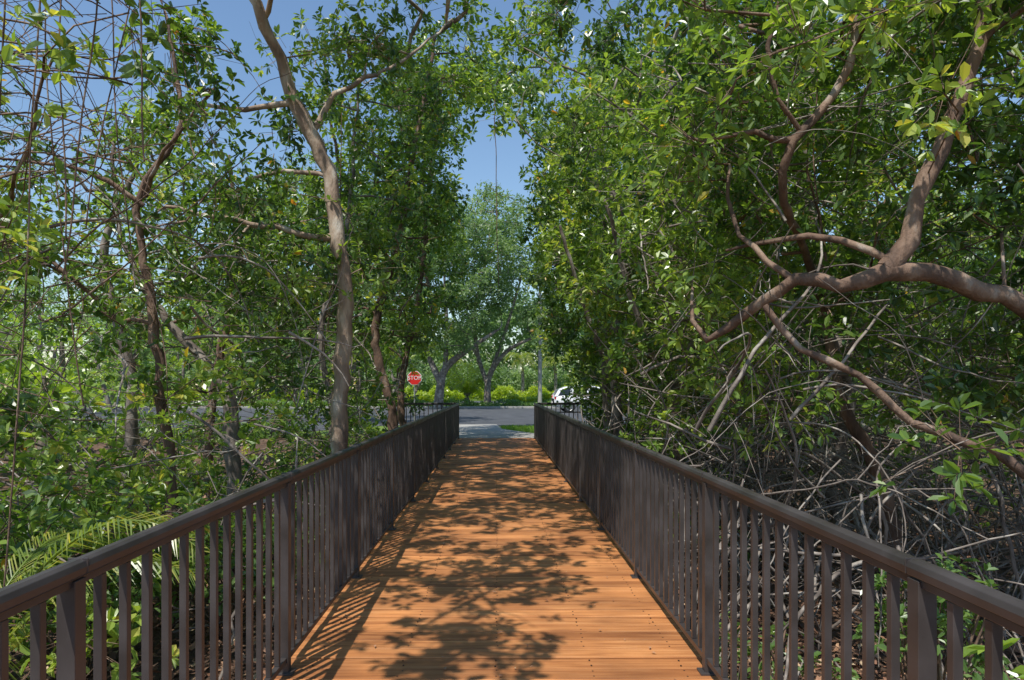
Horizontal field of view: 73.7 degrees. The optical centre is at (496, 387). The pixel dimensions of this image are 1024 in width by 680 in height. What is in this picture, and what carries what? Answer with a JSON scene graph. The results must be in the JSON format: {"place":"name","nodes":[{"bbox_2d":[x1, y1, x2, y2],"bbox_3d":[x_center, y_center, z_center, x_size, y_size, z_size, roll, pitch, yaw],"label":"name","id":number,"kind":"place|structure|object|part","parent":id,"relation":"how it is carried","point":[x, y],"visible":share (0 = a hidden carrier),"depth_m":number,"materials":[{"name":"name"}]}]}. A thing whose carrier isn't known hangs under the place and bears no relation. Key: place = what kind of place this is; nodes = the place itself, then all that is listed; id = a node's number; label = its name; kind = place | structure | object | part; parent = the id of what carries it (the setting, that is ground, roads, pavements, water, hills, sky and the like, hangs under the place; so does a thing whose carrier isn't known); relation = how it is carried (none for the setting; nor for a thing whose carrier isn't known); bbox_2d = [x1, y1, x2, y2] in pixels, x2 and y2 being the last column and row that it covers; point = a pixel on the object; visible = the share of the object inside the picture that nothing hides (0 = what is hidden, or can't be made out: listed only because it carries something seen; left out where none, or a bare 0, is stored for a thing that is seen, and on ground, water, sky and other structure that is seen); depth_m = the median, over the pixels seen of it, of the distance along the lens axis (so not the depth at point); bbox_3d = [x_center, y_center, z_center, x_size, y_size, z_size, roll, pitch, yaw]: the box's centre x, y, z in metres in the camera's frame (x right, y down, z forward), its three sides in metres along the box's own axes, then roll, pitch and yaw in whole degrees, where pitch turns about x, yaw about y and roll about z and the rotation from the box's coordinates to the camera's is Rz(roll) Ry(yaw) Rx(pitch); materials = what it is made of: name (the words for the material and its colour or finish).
{"place":"outdoors","nodes":[
{"label":"outdoors","id":0,"kind":"place"},
{"bbox_2d":[22,425,382,432],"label":"parking lane","id":1,"kind":"structure","parent":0,"point":[321,427],"depth_m":26.16,"materials":[{"name":"grey asphalt"}]},
{"bbox_2d":[65,401,497,402],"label":"road","id":2,"kind":"structure","parent":0,"point":[104,401],"depth_m":73.50,"materials":[{"name":"grey asphalt"}]},
{"bbox_2d":[439,355,463,389],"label":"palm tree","id":3,"kind":"object","parent":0,"point":[460,360],"visible":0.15,"depth_m":91.61,"materials":[{"name":"green plant"}]},
{"bbox_2d":[65,392,871,400],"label":"lawn","id":4,"kind":"structure","parent":0,"point":[123,397],"depth_m":84.81,"materials":[{"name":"green plant"}]},
{"bbox_2d":[146,384,822,400],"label":"hedge","id":5,"kind":"object","parent":4,"relation":"on","point":[505,390],"visible":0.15,"depth_m":77.96,"materials":[{"name":"green plant"}]},
{"bbox_2d":[387,360,597,398],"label":"distant trees","id":6,"kind":"object","parent":4,"relation":"on","point":[513,378],"visible":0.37,"depth_m":85.36,"materials":[{"name":"green plant"}]},
{"bbox_2d":[504,352,537,392],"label":"palm tree","id":7,"kind":"object","parent":4,"relation":"on","point":[527,360],"visible":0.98,"depth_m":80.18,"materials":[{"name":"green plant"}]},
{"bbox_2d":[536,352,571,390],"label":"palm tree","id":8,"kind":"object","parent":4,"relation":"on","point":[545,363],"visible":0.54,"depth_m":81.81,"materials":[{"name":"green plant"}]},
{"bbox_2d":[66,403,877,405],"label":"median lawn","id":9,"kind":"structure","parent":0,"point":[312,405],"depth_m":56.04,"materials":[{"name":"green plant"}]},
{"bbox_2d":[147,391,455,404],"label":"hedge","id":10,"kind":"object","parent":9,"relation":"on","point":[425,396],"visible":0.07,"depth_m":57.44,"materials":[{"name":"green plant"}]},
{"bbox_2d":[433,361,503,405],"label":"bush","id":11,"kind":"object","parent":9,"relation":"on","point":[464,385],"visible":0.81,"depth_m":54.93,"materials":[{"name":"green plant"}]},
{"bbox_2d":[105,398,879,405],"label":"shrubs","id":12,"kind":"object","parent":9,"relation":"on","point":[514,402],"visible":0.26,"depth_m":52.14,"materials":[{"name":"green plant"}]},
{"bbox_2d":[505,258,541,402],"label":"street lamp","id":13,"kind":"object","parent":9,"relation":"on","point":[539,376],"visible":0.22,"depth_m":51.88,"materials":[{"name":"metal"}]},
{"bbox_2d":[506,392,638,402],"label":"hedge","id":14,"kind":"object","parent":9,"relation":"on","point":[546,395],"visible":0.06,"depth_m":60.28,"materials":[{"name":"green plant"}]},
{"bbox_2d":[525,267,636,362],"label":"oak tree","id":15,"kind":"object","parent":9,"relation":"on","point":[568,318],"depth_m":57.70,"materials":[{"name":"green plant"}]},
{"bbox_2d":[59,408,903,425],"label":"asphalt road","id":16,"kind":"structure","parent":0,"point":[511,416],"depth_m":37.31,"materials":[{"name":"grey asphalt"}]},
{"bbox_2d":[552,386,627,412],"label":"parked car","id":17,"kind":"object","parent":16,"relation":"on","point":[557,394],"visible":0.23,"depth_m":41.15,"materials":[{"name":"white paint"}]},
{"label":"windows","id":18,"kind":"part","parent":17,"relation":"part of","materials":[{"name":"black glass"}]},
{"bbox_2d":[0,388,1023,679],"bbox_3d":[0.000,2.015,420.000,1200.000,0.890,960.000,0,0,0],"label":"ground","id":19,"kind":"structure","parent":0,"point":[96,446],"depth_m":8.44,"materials":[{"name":"soil"}]},
{"bbox_2d":[0,483,106,572],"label":"green shrub","id":20,"kind":"object","parent":19,"relation":"on","point":[75,510],"visible":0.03,"depth_m":7.59,"materials":[{"name":"green plant"}]},
{"bbox_2d":[19,413,102,437],"bbox_3d":[-13.897,1.282,21.750,2.869,1.107,2.261,0,0,0],"label":"green shrub","id":21,"kind":"object","parent":19,"relation":"on","point":[58,430],"visible":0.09,"depth_m":21.41,"materials":[{"name":"green plant"}]},
{"bbox_2d":[0,498,177,636],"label":"green shrub","id":22,"kind":"object","parent":19,"relation":"on","point":[64,515],"visible":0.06,"depth_m":6.51,"materials":[{"name":"green plant"}]},
{"bbox_2d":[1,526,178,679],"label":"green shrub","id":23,"kind":"object","parent":19,"relation":"on","point":[115,593],"visible":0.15,"depth_m":5.43,"materials":[{"name":"green plant"}]},
{"bbox_2d":[0,256,207,481],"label":"distant trees","id":24,"kind":"object","parent":19,"relation":"on","point":[66,387],"visible":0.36,"depth_m":18.75,"materials":[{"name":"plant"}]},
{"bbox_2d":[0,512,209,679],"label":"fern","id":25,"kind":"object","parent":19,"relation":"on","point":[68,543],"visible":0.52,"depth_m":3.82,"materials":[{"name":"green plant"}]},
{"bbox_2d":[0,0,243,679],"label":"mangrove tree","id":26,"kind":"object","parent":19,"relation":"on","point":[7,202],"visible":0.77,"depth_m":4.87,"materials":[{"name":"green plant"}]},
{"bbox_2d":[0,0,348,453],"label":"bare branches","id":27,"kind":"object","parent":26,"relation":"attached to","point":[18,113],"visible":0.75,"depth_m":5.31,"materials":[{"name":"brown plant"}]},
{"bbox_2d":[65,459,186,517],"bbox_3d":[-5.384,1.710,10.040,2.047,1.308,1.785,0,0,0],"label":"green shrub","id":28,"kind":"object","parent":19,"relation":"on","point":[120,487],"visible":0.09,"depth_m":9.86,"materials":[{"name":"green plant"}]},
{"bbox_2d":[89,411,175,438],"bbox_3d":[-11.531,1.304,21.453,2.641,1.106,2.234,0,0,0],"label":"green shrub","id":29,"kind":"object","parent":19,"relation":"on","point":[142,430],"visible":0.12,"depth_m":21.26,"materials":[{"name":"green plant"}]},
{"bbox_2d":[0,80,283,532],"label":"mangrove tree","id":30,"kind":"object","parent":19,"relation":"on","point":[131,424],"visible":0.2,"depth_m":10.41,"materials":[{"name":"green plant"}]},
{"bbox_2d":[0,1,320,617],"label":"mangrove tree","id":31,"kind":"object","parent":19,"relation":"on","point":[158,388],"visible":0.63,"depth_m":6.96,"materials":[{"name":"green plant"}]},
{"bbox_2d":[0,85,360,569],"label":"mangrove tree","id":32,"kind":"object","parent":19,"relation":"on","point":[234,470],"visible":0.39,"depth_m":9.01,"materials":[{"name":"green plant"}]},
{"bbox_2d":[0,151,367,497],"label":"mangrove tree","id":33,"kind":"object","parent":19,"relation":"on","point":[61,317],"visible":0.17,"depth_m":13.59,"materials":[{"name":"green plant"}]},
{"bbox_2d":[173,411,252,437],"bbox_3d":[-9.031,1.293,21.762,2.533,1.124,2.176,0,0,0],"label":"green shrub","id":34,"kind":"object","parent":19,"relation":"on","point":[200,415],"visible":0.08,"depth_m":21.59,"materials":[{"name":"green plant"}]},
{"bbox_2d":[0,51,427,660],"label":"tree","id":35,"kind":"object","parent":19,"relation":"on","point":[228,337],"visible":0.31,"depth_m":7.34,"materials":[{"name":"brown plant"}]},
{"bbox_2d":[153,501,296,631],"bbox_3d":[-2.530,1.701,6.429,1.384,1.288,1.238,0,0,0],"label":"green shrub","id":36,"kind":"object","parent":19,"relation":"on","point":[206,591],"visible":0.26,"depth_m":6.28,"materials":[{"name":"green plant"}]},
{"bbox_2d":[37,0,452,580],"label":"mangrove tree","id":37,"kind":"object","parent":19,"relation":"on","point":[335,238],"visible":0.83,"depth_m":7.92,"materials":[{"name":"green plant"}]},
{"bbox_2d":[190,486,314,594],"bbox_3d":[-2.673,1.738,7.566,1.598,1.283,1.416,0,0,0],"label":"green shrub","id":38,"kind":"object","parent":19,"relation":"on","point":[244,517],"visible":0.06,"depth_m":7.55,"materials":[{"name":"green plant"}]},
{"bbox_2d":[207,462,314,556],"bbox_3d":[-3.297,1.789,9.795,1.850,1.428,1.584,0,0,0],"label":"green shrub","id":39,"kind":"object","parent":19,"relation":"on","point":[254,481],"visible":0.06,"depth_m":9.71,"materials":[{"name":"green plant"}]},
{"bbox_2d":[240,413,310,438],"bbox_3d":[-6.986,1.303,21.621,2.381,1.095,2.031,0,0,0],"label":"green shrub","id":40,"kind":"object","parent":19,"relation":"on","point":[248,427],"visible":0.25,"depth_m":21.30,"materials":[{"name":"green plant"}]},
{"bbox_2d":[295,474,314,542],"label":"green shrub","id":41,"kind":"object","parent":19,"relation":"on","point":[302,503],"visible":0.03,"depth_m":9.24,"materials":[{"name":"green plant"}]},
{"bbox_2d":[146,138,466,467],"bbox_3d":[-5.432,-2.285,19.712,9.169,9.362,7.576,0,0,0],"label":"mangrove tree","id":42,"kind":"object","parent":19,"relation":"on","point":[390,360],"visible":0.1,"depth_m":19.32,"materials":[{"name":"green plant"}]},
{"bbox_2d":[159,0,459,528],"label":"mangrove tree","id":43,"kind":"object","parent":19,"relation":"on","point":[359,144],"visible":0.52,"depth_m":11.02,"materials":[{"name":"green plant"}]},
{"bbox_2d":[243,142,449,412],"bbox_3d":[-6.607,-4.301,29.291,9.608,11.908,9.707,0,0,0],"label":"oak tree","id":44,"kind":"object","parent":19,"relation":"on","point":[301,189],"visible":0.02,"depth_m":28.42,"materials":[{"name":"green plant"}]},
{"bbox_2d":[228,0,517,477],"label":"mangrove tree","id":45,"kind":"object","parent":19,"relation":"on","point":[376,320],"visible":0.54,"depth_m":13.67,"materials":[{"name":"green plant"}]},
{"bbox_2d":[314,6,518,455],"bbox_3d":[-2.013,-4.404,19.147,5.283,13.433,8.764,0,0,0],"label":"mangrove tree","id":46,"kind":"object","parent":19,"relation":"on","point":[436,302],"visible":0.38,"depth_m":18.00,"materials":[{"name":"green plant"}]},
{"bbox_2d":[396,403,455,421],"bbox_3d":[-2.110,1.004,20.450,1.805,1.081,0.100,0,0,0],"label":"metal fence","id":47,"kind":"object","parent":19,"relation":"on","point":[428,404],"visible":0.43,"depth_m":20.43,"materials":[{"name":"black metal"}]},
{"bbox_2d":[361,206,520,408],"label":"oak tree","id":48,"kind":"object","parent":19,"relation":"on","point":[474,234],"visible":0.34,"depth_m":48.22,"materials":[{"name":"green plant"}]},
{"bbox_2d":[0,270,903,405],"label":"distant trees","id":49,"kind":"object","parent":19,"relation":"on","point":[179,357],"visible":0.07,"depth_m":56.42,"materials":[{"name":"green plant"}]},
{"bbox_2d":[398,424,533,437],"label":"footpath","id":50,"kind":"structure","parent":19,"relation":"on","point":[481,431],"depth_m":23.16,"materials":[{"name":"concrete"}]},
{"bbox_2d":[407,371,420,419],"bbox_3d":[-3.250,0.440,27.020,0.554,2.200,0.077,0,0,0],"label":"stop sign","id":51,"kind":"object","parent":50,"relation":"on","point":[413,380],"visible":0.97,"depth_m":26.99,"materials":[{"name":"red metal"}]},
{"bbox_2d":[59,282,872,397],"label":"distant trees","id":52,"kind":"object","parent":19,"relation":"on","point":[488,354],"visible":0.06,"depth_m":98.10,"materials":[{"name":"green plant"}]},
{"bbox_2d":[263,438,718,679],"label":"boardwalk","id":53,"kind":"structure","parent":19,"relation":"on","point":[460,618],"depth_m":4.99,"materials":[{"name":"brown wood"}]},
{"bbox_2d":[0,403,459,679],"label":"metal railing","id":54,"kind":"object","parent":53,"relation":"on","point":[366,491],"visible":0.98,"depth_m":3.14,"materials":[{"name":"brown metal"}]},
{"bbox_2d":[347,442,675,679],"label":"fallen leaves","id":55,"kind":"object","parent":53,"relation":"on","point":[495,591],"visible":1,"depth_m":4.89,"materials":[{"name":"brown plant"}]},
{"bbox_2d":[533,403,1023,679],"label":"metal railing","id":56,"kind":"object","parent":53,"relation":"on","point":[626,490],"visible":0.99,"depth_m":3.14,"materials":[{"name":"brown metal"}]},
{"bbox_2d":[425,180,559,405],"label":"oak tree","id":57,"kind":"object","parent":19,"relation":"on","point":[513,225],"visible":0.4,"depth_m":51.21,"materials":[{"name":"green plant"}]},
{"bbox_2d":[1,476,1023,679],"bbox_3d":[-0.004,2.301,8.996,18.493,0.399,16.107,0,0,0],"label":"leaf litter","id":58,"kind":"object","parent":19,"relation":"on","point":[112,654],"visible":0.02,"depth_m":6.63,"materials":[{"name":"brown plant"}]},
{"bbox_2d":[4,428,1023,679],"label":"prop roots","id":59,"kind":"object","parent":19,"relation":"on","point":[936,538],"visible":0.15,"depth_m":6.87,"materials":[{"name":"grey plant"}]},
{"bbox_2d":[72,406,992,425],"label":"kerb","id":60,"kind":"structure","parent":19,"relation":"on","point":[407,407],"depth_m":50.00,"materials":[{"name":"concrete"}]},
{"bbox_2d":[483,0,706,451],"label":"buttonwood tree","id":61,"kind":"object","parent":19,"relation":"on","point":[600,400],"visible":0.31,"depth_m":16.05,"materials":[{"name":"green plant"}]},
{"bbox_2d":[469,0,737,484],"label":"buttonwood tree","id":62,"kind":"object","parent":19,"relation":"on","point":[622,54],"visible":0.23,"depth_m":12.41,"materials":[{"name":"green plant"}]},
{"bbox_2d":[600,424,636,442],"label":"green shrub","id":63,"kind":"object","parent":19,"relation":"on","point":[623,432],"visible":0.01,"depth_m":16.97,"materials":[{"name":"green plant"}]},
{"bbox_2d":[475,0,812,566],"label":"buttonwood tree","id":64,"kind":"object","parent":19,"relation":"on","point":[649,347],"visible":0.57,"depth_m":9.03,"materials":[{"name":"green plant"}]},
{"bbox_2d":[508,0,790,434],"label":"buttonwood tree","id":65,"kind":"object","parent":19,"relation":"on","point":[586,354],"visible":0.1,"depth_m":19.26,"materials":[{"name":"green plant"}]},
{"bbox_2d":[537,403,781,436],"bbox_3d":[5.104,1.004,20.600,7.798,1.081,0.100,0,0,-2],"label":"metal fence","id":66,"kind":"object","parent":19,"relation":"on","point":[560,404],"visible":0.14,"depth_m":20.47,"materials":[{"name":"black metal"}]},
{"bbox_2d":[583,14,902,479],"bbox_3d":[6.142,-4.231,18.610,7.869,13.580,9.655,0,0,0],"label":"buttonwood tree","id":67,"kind":"object","parent":19,"relation":"on","point":[660,97],"visible":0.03,"depth_m":17.02,"materials":[{"name":"green plant"}]},
{"bbox_2d":[518,0,1002,603],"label":"buttonwood tree","id":68,"kind":"object","parent":19,"relation":"on","point":[780,26],"visible":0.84,"depth_m":6.04,"materials":[{"name":"green plant"}]},
{"bbox_2d":[0,0,818,586],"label":"hanging vines","id":69,"kind":"object","parent":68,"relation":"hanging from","point":[124,194],"visible":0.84,"depth_m":4.20,"materials":[{"name":"brown plant"}]},
{"bbox_2d":[604,0,1023,534],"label":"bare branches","id":70,"kind":"object","parent":68,"relation":"attached to","point":[838,106],"visible":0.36,"depth_m":6.21,"materials":[{"name":"brown plant"}]},
{"bbox_2d":[719,607,859,679],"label":"green shrub","id":71,"kind":"object","parent":19,"relation":"on","point":[816,654],"visible":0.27,"depth_m":4.73,"materials":[{"name":"green plant"}]},
{"bbox_2d":[573,163,1023,679],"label":"bare branches","id":72,"kind":"object","parent":19,"relation":"on","point":[844,460],"visible":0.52,"depth_m":6.73,"materials":[{"name":"grey plant"}]},
{"bbox_2d":[620,0,1023,514],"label":"buttonwood tree","id":73,"kind":"object","parent":19,"relation":"on","point":[892,263],"visible":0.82,"depth_m":5.21,"materials":[{"name":"green plant"}]},
{"bbox_2d":[639,0,1023,530],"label":"buttonwood tree","id":74,"kind":"object","parent":19,"relation":"on","point":[869,124],"visible":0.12,"depth_m":8.59,"materials":[{"name":"green plant"}]},
{"bbox_2d":[641,1,1023,528],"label":"buttonwood tree","id":75,"kind":"object","parent":19,"relation":"on","point":[906,449],"visible":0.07,"depth_m":11.73,"materials":[{"name":"green plant"}]},
{"bbox_2d":[819,147,1023,479],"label":"distant trees","id":76,"kind":"object","parent":19,"relation":"on","point":[964,430],"visible":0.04,"depth_m":16.37,"materials":[{"name":"green plant"}]},
{"bbox_2d":[852,551,1019,679],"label":"green shrub","id":77,"kind":"object","parent":19,"relation":"on","point":[880,580],"visible":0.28,"depth_m":4.19,"materials":[{"name":"green plant"}]},
{"bbox_2d":[854,97,1023,433],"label":"distant trees","id":78,"kind":"object","parent":19,"relation":"on","point":[1007,234],"visible":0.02,"depth_m":23.18,"materials":[{"name":"green plant"}]},
{"bbox_2d":[864,4,1023,384],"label":"buttonwood tree","id":79,"kind":"object","parent":19,"relation":"on","point":[990,314],"visible":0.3,"depth_m":6.52,"materials":[{"name":"green plant"}]},
{"bbox_2d":[963,638,1023,679],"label":"green shrub","id":80,"kind":"object","parent":19,"relation":"on","point":[972,649],"visible":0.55,"depth_m":2.43,"materials":[{"name":"green plant"}]},
{"bbox_2d":[0,0,1023,387],"label":"sky","id":81,"kind":"structure","parent":0,"point":[236,16],"materials":[{"name":"blue"}]},
{"bbox_2d":[55,426,1022,436],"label":"lawn","id":82,"kind":"structure","parent":0,"point":[382,427],"depth_m":23.99,"materials":[{"name":"green plant"}]},
{"bbox_2d":[501,424,732,434],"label":"grass","id":83,"kind":"structure","parent":0,"point":[527,428],"depth_m":25.24,"materials":[{"name":"green plant"}]}
]}

